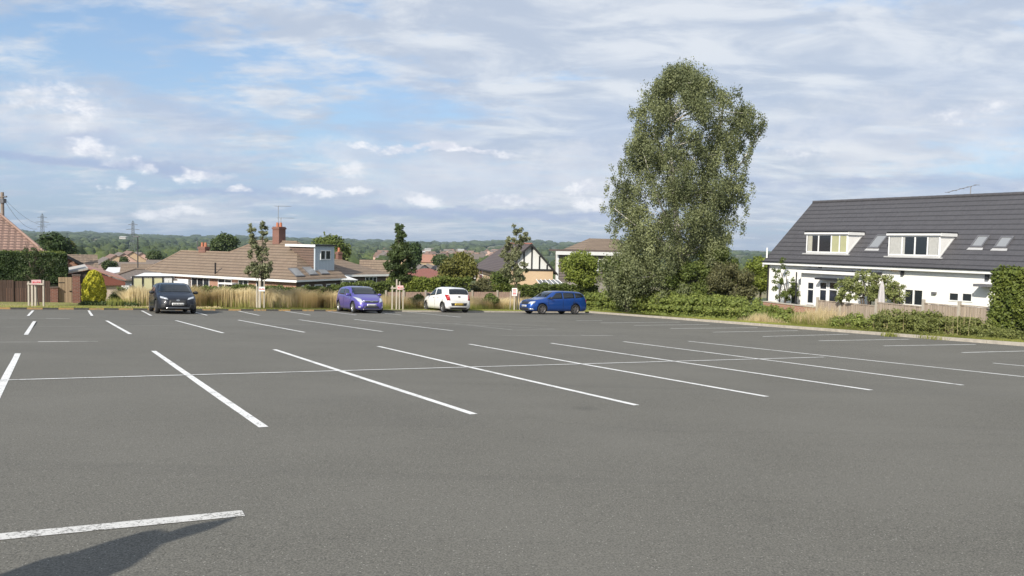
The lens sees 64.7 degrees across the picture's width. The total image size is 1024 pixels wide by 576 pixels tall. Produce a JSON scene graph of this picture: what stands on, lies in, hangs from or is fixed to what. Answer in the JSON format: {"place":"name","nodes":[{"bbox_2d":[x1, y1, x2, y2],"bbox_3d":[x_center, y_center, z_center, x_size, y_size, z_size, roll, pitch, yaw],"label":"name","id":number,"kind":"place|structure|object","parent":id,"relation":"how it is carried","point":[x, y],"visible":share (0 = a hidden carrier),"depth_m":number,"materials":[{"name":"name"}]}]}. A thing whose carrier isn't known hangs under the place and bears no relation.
{"place":"outdoors","nodes":[
{"label":"outdoors","id":0,"kind":"place"},
{"bbox_2d":[10,236,768,312],"bbox_3d":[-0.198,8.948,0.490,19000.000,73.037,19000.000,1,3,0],"label":"terrain","id":1,"kind":"structure","parent":0,"point":[550,257],"depth_m":1246.07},
{"bbox_2d":[0,192,40,228],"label":"telegraph pole","id":2,"kind":"object","parent":1,"relation":"on","point":[2,199],"visible":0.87,"depth_m":56.73,"materials":[{"name":"grey wood"}]},
{"bbox_2d":[0,213,43,301],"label":"house","id":3,"kind":"structure","parent":1,"relation":"on","point":[13,237],"depth_m":52.34,"materials":[{"name":"tile"}]},
{"bbox_2d":[34,231,79,253],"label":"tree","id":4,"kind":"object","parent":1,"relation":"on","point":[61,242],"visible":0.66,"depth_m":79.28,"materials":[{"name":"green plant"}]},
{"bbox_2d":[60,254,106,302],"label":"house","id":5,"kind":"structure","parent":1,"relation":"on","point":[80,259],"depth_m":62.68,"materials":[{"name":"tile"}]},
{"bbox_2d":[101,259,118,269],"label":"tree","id":6,"kind":"object","parent":1,"relation":"on","point":[106,264],"visible":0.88,"depth_m":139.45,"materials":[{"name":"green plant"}]},
{"bbox_2d":[123,251,145,261],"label":"house","id":7,"kind":"structure","parent":1,"relation":"on","point":[132,254],"depth_m":244.44,"materials":[{"name":"brick"}]},
{"bbox_2d":[120,264,153,271],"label":"house","id":8,"kind":"structure","parent":1,"relation":"on","point":[124,267],"depth_m":118.92,"materials":[{"name":"tile"}]},
{"bbox_2d":[107,268,177,290],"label":"outbuilding","id":9,"kind":"structure","parent":1,"relation":"on","point":[127,275],"depth_m":60.96,"materials":[{"name":"grey tile"}]},
{"bbox_2d":[129,273,173,289],"bbox_3d":[-23.929,1.004,53.614,2.598,4.007,2.630,-1,4,-30],"label":"greenhouse","id":10,"kind":"object","parent":1,"relation":"on","point":[151,279],"visible":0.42,"depth_m":52.41,"materials":[{"name":"white glass"}]},
{"bbox_2d":[145,250,161,259],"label":"tree","id":11,"kind":"object","parent":1,"relation":"on","point":[153,255],"visible":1,"depth_m":219.08,"materials":[{"name":"green plant"}]},
{"bbox_2d":[108,284,337,307],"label":"tall dry grass","id":12,"kind":"structure","parent":1,"relation":"on","point":[273,295],"depth_m":46.56,"materials":[{"name":"plant"}]},
{"bbox_2d":[209,231,240,251],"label":"tree","id":13,"kind":"object","parent":1,"relation":"on","point":[222,241],"visible":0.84,"depth_m":168.22,"materials":[{"name":"green plant"}]},
{"bbox_2d":[145,206,346,288],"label":"bungalow","id":14,"kind":"object","parent":1,"relation":"on","point":[297,264],"visible":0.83,"depth_m":66.63,"materials":[{"name":"tile"}]},
{"bbox_2d":[191,277,209,286],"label":"window","id":15,"kind":"structure","parent":14,"relation":"in","point":[195,281],"depth_m":67.30,"materials":[{"name":"white plastic"}]},
{"bbox_2d":[76,245,488,263],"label":"woodland","id":16,"kind":"object","parent":1,"relation":"on","point":[170,251],"visible":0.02,"depth_m":520.20,"materials":[{"name":"plant"}]},
{"bbox_2d":[311,232,351,260],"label":"tree","id":17,"kind":"object","parent":1,"relation":"on","point":[337,240],"visible":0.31,"depth_m":94.21,"materials":[{"name":"green plant"}]},
{"bbox_2d":[334,248,388,283],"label":"bungalow","id":18,"kind":"object","parent":1,"relation":"on","point":[352,272],"visible":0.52,"depth_m":70.92,"materials":[{"name":"tile"}]},
{"bbox_2d":[359,260,391,279],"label":"house","id":19,"kind":"structure","parent":1,"relation":"on","point":[376,264],"depth_m":91.27,"materials":[{"name":"tile"}]},
{"bbox_2d":[20,229,770,263],"bbox_3d":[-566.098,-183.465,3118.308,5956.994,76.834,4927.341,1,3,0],"label":"woodland","id":20,"kind":"object","parent":1,"relation":"on","point":[104,241],"visible":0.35,"depth_m":2236.83,"materials":[{"name":"green plant"}]},
{"bbox_2d":[409,241,423,265],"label":"tree","id":21,"kind":"object","parent":1,"relation":"on","point":[414,247],"visible":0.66,"depth_m":148.99,"materials":[{"name":"green plant"}]},
{"bbox_2d":[407,268,440,277],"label":"bungalow","id":22,"kind":"object","parent":1,"relation":"on","point":[427,272],"visible":0.18,"depth_m":110.69,"materials":[{"name":"red tile"}]},
{"bbox_2d":[420,254,435,264],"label":"house","id":23,"kind":"structure","parent":1,"relation":"on","point":[426,259],"depth_m":227.25,"materials":[{"name":"tile"}]},
{"bbox_2d":[373,248,498,259],"bbox_3d":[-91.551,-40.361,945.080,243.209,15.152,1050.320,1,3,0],"label":"distant rooftops","id":24,"kind":"object","parent":1,"relation":"on","point":[476,255],"visible":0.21,"depth_m":851.46,"materials":[{"name":"brown tile"}]},
{"bbox_2d":[431,254,450,265],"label":"tree","id":25,"kind":"object","parent":1,"relation":"on","point":[437,259],"visible":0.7,"depth_m":168.50,"materials":[{"name":"green plant"}]},
{"bbox_2d":[377,294,528,308],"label":"dry grass by the fence","id":26,"kind":"structure","parent":1,"relation":"on","point":[473,301],"depth_m":54.04,"materials":[{"name":"plant"}]},
{"bbox_2d":[434,250,481,280],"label":"tree","id":27,"kind":"object","parent":1,"relation":"on","point":[463,264],"visible":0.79,"depth_m":86.90,"materials":[{"name":"green plant"}]},
{"bbox_2d":[488,270,511,286],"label":"shrub","id":28,"kind":"object","parent":1,"relation":"on","point":[496,278],"visible":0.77,"depth_m":65.56,"materials":[{"name":"green plant"}]},
{"bbox_2d":[490,283,512,293],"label":"hedge","id":29,"kind":"object","parent":1,"relation":"on","point":[505,288],"visible":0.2,"depth_m":65.27,"materials":[{"name":"green plant"}]},
{"bbox_2d":[474,243,557,284],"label":"half timbered house","id":30,"kind":"structure","parent":1,"relation":"on","point":[539,266],"depth_m":85.93,"materials":[{"name":"brick"}]},
{"bbox_2d":[385,258,768,289],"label":"valley scrub","id":31,"kind":"object","parent":1,"relation":"on","point":[552,264],"visible":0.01,"depth_m":428.16,"materials":[{"name":"green plant"}]},
{"bbox_2d":[556,248,601,287],"bbox_3d":[5.307,-0.637,63.013,2.983,4.971,3.683,0,3,-19],"label":"tree","id":32,"kind":"object","parent":1,"relation":"on","point":[576,266],"visible":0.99,"depth_m":62.08,"materials":[{"name":"green plant"}]},
{"bbox_2d":[549,238,621,292],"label":"flat dormer house","id":33,"kind":"structure","parent":1,"relation":"on","point":[598,247],"depth_m":94.08,"materials":[{"name":"brown tile"}]},
{"bbox_2d":[597,56,768,312],"bbox_3d":[11.174,-6.539,52.813,10.458,17.022,8.055,0,4,-27],"label":"birch tree","id":34,"kind":"object","parent":1,"relation":"on","point":[692,88],"visible":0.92,"depth_m":51.36,"materials":[{"name":"green plant"}]},
{"bbox_2d":[0,302,928,335],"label":"grass verge","id":35,"kind":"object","parent":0,"point":[48,303],"depth_m":43.58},
{"bbox_2d":[0,280,10,301],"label":"fence panel","id":36,"kind":"object","parent":35,"relation":"on","point":[5,291],"visible":0.65,"depth_m":43.69,"materials":[{"name":"brown wood"}]},
{"bbox_2d":[11,280,49,301],"bbox_3d":[-26.335,0.510,44.303,1.821,1.900,0.100,-1,4,-29],"label":"fence panel","id":37,"kind":"object","parent":35,"relation":"on","point":[16,296],"visible":0.41,"depth_m":44.14,"materials":[{"name":"brown wood"}]},
{"bbox_2d":[0,249,68,301],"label":"hedge","id":38,"kind":"object","parent":35,"relation":"on","point":[10,261],"visible":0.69,"depth_m":44.88,"materials":[{"name":"green plant"}]},
{"bbox_2d":[27,280,44,306],"bbox_3d":[-23.728,0.371,40.336,0.835,1.549,0.128,1,3,0],"label":"tree guard","id":39,"kind":"object","parent":35,"relation":"on","point":[33,295],"visible":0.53,"depth_m":40.34,"materials":[{"name":"brown wood"}]},
{"bbox_2d":[17,241,59,305],"bbox_3d":[-24.060,-0.701,40.880,2.125,3.509,1.431,1,3,0],"label":"young tree","id":40,"kind":"object","parent":35,"relation":"on","point":[34,263],"visible":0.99,"depth_m":40.87,"materials":[{"name":"green plant"}]},
{"bbox_2d":[50,286,57,301],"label":"brick pier","id":41,"kind":"structure","parent":35,"relation":"on","point":[53,293],"depth_m":44.74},
{"bbox_2d":[58,277,71,302],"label":"garden gate","id":42,"kind":"structure","parent":41,"relation":"attached to","point":[65,297],"depth_m":45.16,"materials":[{"name":"brown wood"}]},
{"bbox_2d":[72,274,80,302],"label":"brick pier","id":43,"kind":"structure","parent":35,"relation":"on","point":[76,286],"depth_m":44.65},
{"bbox_2d":[81,270,106,301],"bbox_3d":[-22.692,0.081,43.913,1.303,2.190,1.310,1,3,0],"label":"topiary conifer","id":44,"kind":"object","parent":35,"relation":"on","point":[93,286],"visible":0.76,"depth_m":43.54,"materials":[{"name":"yellow plant"}]},
{"bbox_2d":[67,264,125,298],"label":"garage","id":45,"kind":"structure","parent":35,"relation":"on","point":[111,284],"depth_m":47.46,"materials":[{"name":"red paint"}]},
{"bbox_2d":[78,300,140,306],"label":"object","id":46,"kind":"object","parent":35,"relation":"on","point":[97,302],"visible":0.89,"depth_m":43.13,"materials":[{"name":"green plant"}]},
{"bbox_2d":[105,296,333,308],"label":"green grass in the dry strip","id":47,"kind":"structure","parent":35,"relation":"on","point":[113,300],"depth_m":45.74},
{"bbox_2d":[243,221,273,285],"bbox_3d":[-14.467,-1.299,46.313,1.684,5.131,1.383,1,3,0],"label":"young tree","id":48,"kind":"object","parent":35,"relation":"on","point":[262,269],"visible":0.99,"depth_m":46.11,"materials":[{"name":"green plant"}]},
{"bbox_2d":[256,279,264,307],"bbox_3d":[-14.254,0.436,45.843,0.484,1.862,0.098,1,3,0],"label":"tree guard","id":49,"kind":"object","parent":35,"relation":"on","point":[258,298],"visible":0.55,"depth_m":45.81,"materials":[{"name":"brown wood"}]},
{"bbox_2d":[191,282,343,298],"bbox_3d":[-15.491,0.611,49.592,10.958,1.923,1.271,-1,4,-30],"label":"hedge","id":50,"kind":"object","parent":35,"relation":"on","point":[330,288],"visible":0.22,"depth_m":50.00,"materials":[{"name":"green plant"}]},
{"bbox_2d":[0,304,591,311],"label":"verge grass","id":51,"kind":"structure","parent":35,"relation":"on","point":[85,306],"depth_m":44.15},
{"bbox_2d":[341,280,403,296],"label":"hedge","id":52,"kind":"object","parent":35,"relation":"on","point":[380,287],"visible":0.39,"depth_m":55.41,"materials":[{"name":"green plant"}]},
{"bbox_2d":[391,279,404,309],"bbox_3d":[-7.041,0.503,49.831,0.843,2.068,0.125,1,3,0],"label":"tree guard","id":53,"kind":"object","parent":35,"relation":"on","point":[392,288],"visible":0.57,"depth_m":49.83,"materials":[{"name":"brown wood"}]},
{"bbox_2d":[383,223,416,304],"bbox_3d":[-7.029,-1.316,50.672,2.230,5.526,1.971,1,3,0],"label":"young tree","id":54,"kind":"object","parent":35,"relation":"on","point":[399,253],"visible":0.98,"depth_m":50.41,"materials":[{"name":"green plant"}]},
{"bbox_2d":[403,275,441,295],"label":"hedge","id":55,"kind":"object","parent":35,"relation":"on","point":[420,284],"visible":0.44,"depth_m":56.87,"materials":[{"name":"green plant"}]},
{"bbox_2d":[383,302,518,309],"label":"green grass by the fence","id":56,"kind":"structure","parent":35,"relation":"on","point":[479,306],"depth_m":53.28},
{"bbox_2d":[436,275,471,291],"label":"hedge","id":57,"kind":"object","parent":35,"relation":"on","point":[464,282],"visible":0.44,"depth_m":58.86,"materials":[{"name":"green plant"}]},
{"bbox_2d":[469,276,493,291],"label":"shrub","id":58,"kind":"object","parent":35,"relation":"on","point":[481,284],"visible":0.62,"depth_m":60.84,"materials":[{"name":"green plant"}]},
{"bbox_2d":[482,292,499,308],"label":"shrub","id":59,"kind":"object","parent":35,"relation":"on","point":[492,297],"visible":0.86,"depth_m":55.39,"materials":[{"name":"green plant"}]},
{"bbox_2d":[499,224,531,307],"bbox_3d":[0.189,-1.399,55.165,2.200,6.017,2.013,4,4,38],"label":"young tree","id":60,"kind":"object","parent":35,"relation":"on","point":[515,255],"visible":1,"depth_m":54.93,"materials":[{"name":"green plant"}]},
{"bbox_2d":[510,282,599,298],"bbox_3d":[3.394,0.730,61.892,7.573,2.468,1.762,-1,4,-30],"label":"hedge","id":61,"kind":"object","parent":35,"relation":"on","point":[529,291],"visible":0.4,"depth_m":61.01,"materials":[{"name":"green plant"}]},
{"bbox_2d":[583,288,613,309],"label":"bramble bush","id":62,"kind":"object","parent":35,"relation":"on","point":[590,300],"visible":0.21,"depth_m":59.79,"materials":[{"name":"green plant"}]},
{"bbox_2d":[594,293,651,311],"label":"bramble bush","id":63,"kind":"object","parent":35,"relation":"on","point":[611,304],"visible":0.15,"depth_m":57.02,"materials":[{"name":"green plant"}]},
{"bbox_2d":[598,251,656,311],"bbox_3d":[7.738,-0.286,53.611,3.706,4.326,2.985,-1,4,-30],"label":"shrub","id":64,"kind":"object","parent":35,"relation":"on","point":[635,294],"visible":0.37,"depth_m":53.10,"materials":[{"name":"green plant"}]},
{"bbox_2d":[630,288,700,315],"bbox_3d":[10.086,1.039,51.608,3.378,2.099,6.064,0,0,-21],"label":"bramble bush","id":65,"kind":"object","parent":35,"relation":"on","point":[645,304],"visible":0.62,"depth_m":51.13,"materials":[{"name":"green plant"}]},
{"bbox_2d":[660,261,714,295],"bbox_3d":[11.505,0.115,51.167,4.427,3.675,2.406,1,3,0],"label":"shrub","id":66,"kind":"object","parent":35,"relation":"on","point":[687,272],"visible":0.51,"depth_m":50.54,"materials":[{"name":"green plant"}]},
{"bbox_2d":[692,245,739,296],"bbox_3d":[12.947,-0.370,51.565,3.205,4.713,2.197,2,3,13],"label":"shrub","id":67,"kind":"object","parent":35,"relation":"on","point":[703,257],"visible":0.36,"depth_m":51.09,"materials":[{"name":"green plant"}]},
{"bbox_2d":[671,289,762,319],"bbox_3d":[11.889,1.105,46.196,3.185,2.010,6.716,0,0,-21],"label":"bramble bush","id":68,"kind":"object","parent":35,"relation":"on","point":[718,306],"visible":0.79,"depth_m":45.71,"materials":[{"name":"green plant"}]},
{"bbox_2d":[705,261,757,302],"bbox_3d":[12.835,0.190,47.585,3.198,3.574,2.566,1,3,0],"label":"shrub","id":69,"kind":"object","parent":35,"relation":"on","point":[719,281],"visible":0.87,"depth_m":47.14,"materials":[{"name":"green plant"}]},
{"bbox_2d":[744,255,769,304],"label":"shrub","id":70,"kind":"object","parent":35,"relation":"on","point":[759,271],"visible":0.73,"depth_m":48.61,"materials":[{"name":"green plant"}]},
{"bbox_2d":[737,311,794,323],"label":"dry grass in the brambles","id":71,"kind":"structure","parent":35,"relation":"on","point":[763,318],"depth_m":39.99,"materials":[{"name":"plant"}]},
{"bbox_2d":[737,303,810,322],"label":"bramble bush","id":72,"kind":"object","parent":35,"relation":"on","point":[781,312],"visible":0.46,"depth_m":40.58,"materials":[{"name":"green plant"}]},
{"bbox_2d":[771,257,800,302],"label":"shrub","id":73,"kind":"object","parent":35,"relation":"on","point":[785,293],"visible":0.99,"depth_m":42.41,"materials":[{"name":"green plant"}]},
{"bbox_2d":[763,301,815,313],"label":"garden wall","id":74,"kind":"structure","parent":35,"relation":"on","point":[798,308],"depth_m":40.43,"materials":[{"name":"orange brick"}]},
{"bbox_2d":[779,303,864,326],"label":"pale dry grass by the wall","id":75,"kind":"structure","parent":35,"relation":"on","point":[820,313],"depth_m":37.30,"materials":[{"name":"plant"}]},
{"bbox_2d":[779,312,868,326],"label":"green grass by the wall","id":76,"kind":"structure","parent":35,"relation":"on","point":[819,323],"depth_m":37.24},
{"bbox_2d":[815,297,838,315],"bbox_3d":[14.906,1.428,38.248,0.110,1.910,1.501,0,3,-21],"label":"fence panel","id":77,"kind":"object","parent":35,"relation":"on","point":[829,304],"visible":0.38,"depth_m":38.25,"materials":[{"name":"brown wood"}]},
{"bbox_2d":[827,312,878,329],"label":"bramble bush","id":78,"kind":"object","parent":35,"relation":"on","point":[858,321],"visible":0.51,"depth_m":35.03,"materials":[{"name":"green plant"}]},
{"bbox_2d":[838,300,874,325],"bbox_3d":[15.557,1.483,36.548,0.110,1.820,2.140,0,3,-21],"label":"fence panel","id":79,"kind":"object","parent":35,"relation":"on","point":[866,310],"visible":0.23,"depth_m":36.55,"materials":[{"name":"brown wood"}]},
{"bbox_2d":[833,269,901,305],"bbox_3d":[16.291,0.575,37.068,3.013,2.914,1.334,1,3,0],"label":"apple tree","id":80,"kind":"object","parent":35,"relation":"on","point":[871,292],"visible":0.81,"depth_m":36.83,"materials":[{"name":"green plant"}]},
{"bbox_2d":[878,280,884,302],"bbox_3d":[16.593,0.827,36.380,0.361,2.380,0.361,1,3,0],"label":"parasol","id":81,"kind":"object","parent":35,"relation":"on","point":[881,295],"visible":0.59,"depth_m":36.27,"materials":[{"name":"fabric"}]},
{"bbox_2d":[761,184,1023,307],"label":"dormer bungalow","id":82,"kind":"object","parent":35,"relation":"on","point":[947,249],"visible":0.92,"depth_m":38.38,"materials":[{"name":"tile"}]},
{"bbox_2d":[806,235,847,252],"bbox_3d":[16.155,-2.279,41.561,0.034,0.932,2.552,-1,4,-29],"label":"window","id":83,"kind":"structure","parent":82,"relation":"in","point":[814,243],"depth_m":41.51,"materials":[{"name":"white plastic"}]},
{"bbox_2d":[864,234,888,250],"bbox_3d":[17.944,-2.232,39.744,0.871,0.824,0.786,-1,4,-29],"label":"roof window","id":84,"kind":"structure","parent":82,"relation":"in","point":[879,239],"depth_m":39.72,"materials":[{"name":"grey glass"}]},
{"bbox_2d":[903,288,924,305],"bbox_3d":[18.377,0.425,36.998,0.090,0.794,0.995,-1,4,-29],"label":"window","id":85,"kind":"structure","parent":82,"relation":"in","point":[915,298],"depth_m":36.96,"materials":[{"name":"white plastic"}]},
{"bbox_2d":[888,236,940,255],"bbox_3d":[18.508,-1.947,37.297,0.034,0.913,2.572,-1,4,-29],"label":"window","id":86,"kind":"structure","parent":82,"relation":"in","point":[897,245],"depth_m":37.24,"materials":[{"name":"white plastic"}]},
{"bbox_2d":[961,292,972,301],"bbox_3d":[19.605,0.402,34.835,0.070,0.402,0.481,-1,4,-29],"label":"window","id":87,"kind":"structure","parent":82,"relation":"in","point":[965,297],"depth_m":34.83,"materials":[{"name":"white plastic"}]},
{"bbox_2d":[967,235,989,249],"bbox_3d":[20.457,-1.994,35.408,0.713,0.682,0.700,-1,4,-29],"label":"roof window","id":88,"kind":"structure","parent":82,"relation":"in","point":[978,244],"depth_m":35.38,"materials":[{"name":"grey glass"}]},
{"bbox_2d":[990,236,1013,250],"bbox_3d":[20.940,-1.903,34.487,0.684,0.656,0.700,-1,4,-29],"label":"roof window","id":89,"kind":"structure","parent":82,"relation":"in","point":[1003,242],"depth_m":34.46,"materials":[{"name":"grey glass"}]},
{"bbox_2d":[874,299,920,314],"bbox_3d":[16.383,1.477,34.395,0.110,1.860,2.462,0,3,-21],"label":"fence panel","id":90,"kind":"object","parent":35,"relation":"on","point":[881,305],"visible":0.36,"depth_m":34.63,"materials":[{"name":"brown wood"}]},
{"bbox_2d":[885,280,910,304],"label":"shrub","id":91,"kind":"object","parent":35,"relation":"on","point":[899,299],"visible":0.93,"depth_m":36.25,"materials":[{"name":"green plant"}]},
{"bbox_2d":[868,308,934,333],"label":"weed bank","id":92,"kind":"structure","parent":35,"relation":"on","point":[913,322],"depth_m":32.52,"materials":[{"name":"green plant"}]},
{"bbox_2d":[841,305,980,333],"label":"seed stalks in the willowherb","id":93,"kind":"object","parent":35,"relation":"on","point":[920,319],"visible":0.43,"depth_m":30.99,"materials":[{"name":"plant"}]},
{"bbox_2d":[921,299,956,316],"bbox_3d":[17.128,1.464,32.454,0.110,1.910,1.687,0,3,-21],"label":"fence panel","id":94,"kind":"object","parent":35,"relation":"on","point":[948,309],"visible":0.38,"depth_m":32.38,"materials":[{"name":"brown wood"}]},
{"bbox_2d":[929,310,1002,336],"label":"weed bank","id":95,"kind":"structure","parent":35,"relation":"on","point":[941,321],"depth_m":30.25,"materials":[{"name":"green plant"}]},
{"bbox_2d":[957,301,989,324],"bbox_3d":[17.678,1.487,31.018,0.110,1.880,1.386,0,3,-21],"label":"fence panel","id":96,"kind":"object","parent":35,"relation":"on","point":[968,311],"visible":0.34,"depth_m":31.04,"materials":[{"name":"brown wood"}]},
{"bbox_2d":[976,326,1023,340],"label":"weed bank","id":97,"kind":"structure","parent":35,"relation":"on","point":[1000,332],"depth_m":28.28,"materials":[{"name":"green plant"}]},
{"bbox_2d":[985,264,1023,333],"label":"hedge","id":98,"kind":"object","parent":35,"relation":"on","point":[1007,308],"visible":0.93,"depth_m":29.19,"materials":[{"name":"green plant"}]},
{"bbox_2d":[0,309,1023,575],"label":"car park surface","id":99,"kind":"object","parent":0,"point":[326,471],"visible":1,"depth_m":7.46,"materials":[{"name":"asphalt"}]},
{"bbox_2d":[149,280,197,312],"bbox_3d":[-16.580,0.402,39.468,2.187,1.574,4.518,1,0,-30],"label":"parked car","id":100,"kind":"object","parent":99,"relation":"on","point":[171,296],"visible":1,"depth_m":38.07,"materials":[{"name":"black paint"}]},
{"bbox_2d":[0,307,584,312],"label":"kerb","id":101,"kind":"structure","parent":99,"relation":"on","point":[267,310],"depth_m":44.71,"materials":[{"name":"yellow paint"}]},
{"bbox_2d":[23,318,580,335],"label":"faded markings","id":102,"kind":"object","parent":99,"relation":"on","point":[389,321],"visible":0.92,"depth_m":29.82,"materials":[{"name":"paint"}]},
{"bbox_2d":[0,318,612,539],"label":"worn markings","id":103,"kind":"object","parent":99,"relation":"on","point":[82,528],"visible":1,"depth_m":4.86,"materials":[{"name":"paint"}]},
{"bbox_2d":[336,285,382,312],"bbox_3d":[-8.664,0.573,46.088,2.087,1.614,4.045,1,0,-30],"label":"parked car","id":104,"kind":"object","parent":99,"relation":"on","point":[354,299],"visible":1,"depth_m":45.09,"materials":[{"name":"blue paint"}]},
{"bbox_2d":[424,285,469,312],"bbox_3d":[-4.152,0.643,50.760,2.077,1.695,3.904,1,0,-30],"label":"parked car","id":105,"kind":"object","parent":99,"relation":"on","point":[443,299],"visible":1,"depth_m":49.31,"materials":[{"name":"white paint"}]},
{"bbox_2d":[0,310,1023,426],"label":"bay markings","id":106,"kind":"object","parent":99,"relation":"on","point":[15,358],"visible":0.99,"depth_m":14.13,"materials":[{"name":"paint"}]},
{"bbox_2d":[519,291,585,313],"bbox_3d":[2.583,0.843,51.043,4.308,1.594,2.092,1,0,-31],"label":"parked car","id":107,"kind":"object","parent":99,"relation":"on","point":[561,302],"visible":1,"depth_m":50.35,"materials":[{"name":"blue paint"}]},
{"bbox_2d":[589,311,1023,345],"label":"kerb","id":108,"kind":"structure","parent":99,"relation":"on","point":[879,333],"depth_m":34.51,"materials":[{"name":"concrete"}]},
{"bbox_2d":[0,0,1023,250],"label":"sky","id":109,"kind":"structure","parent":0,"point":[443,120],"materials":[{"name":"blue"}]},
{"bbox_2d":[592,310,1023,341],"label":"verge grass","id":110,"kind":"structure","parent":0,"point":[885,331],"depth_m":35.68,"materials":[{"name":"plant"}]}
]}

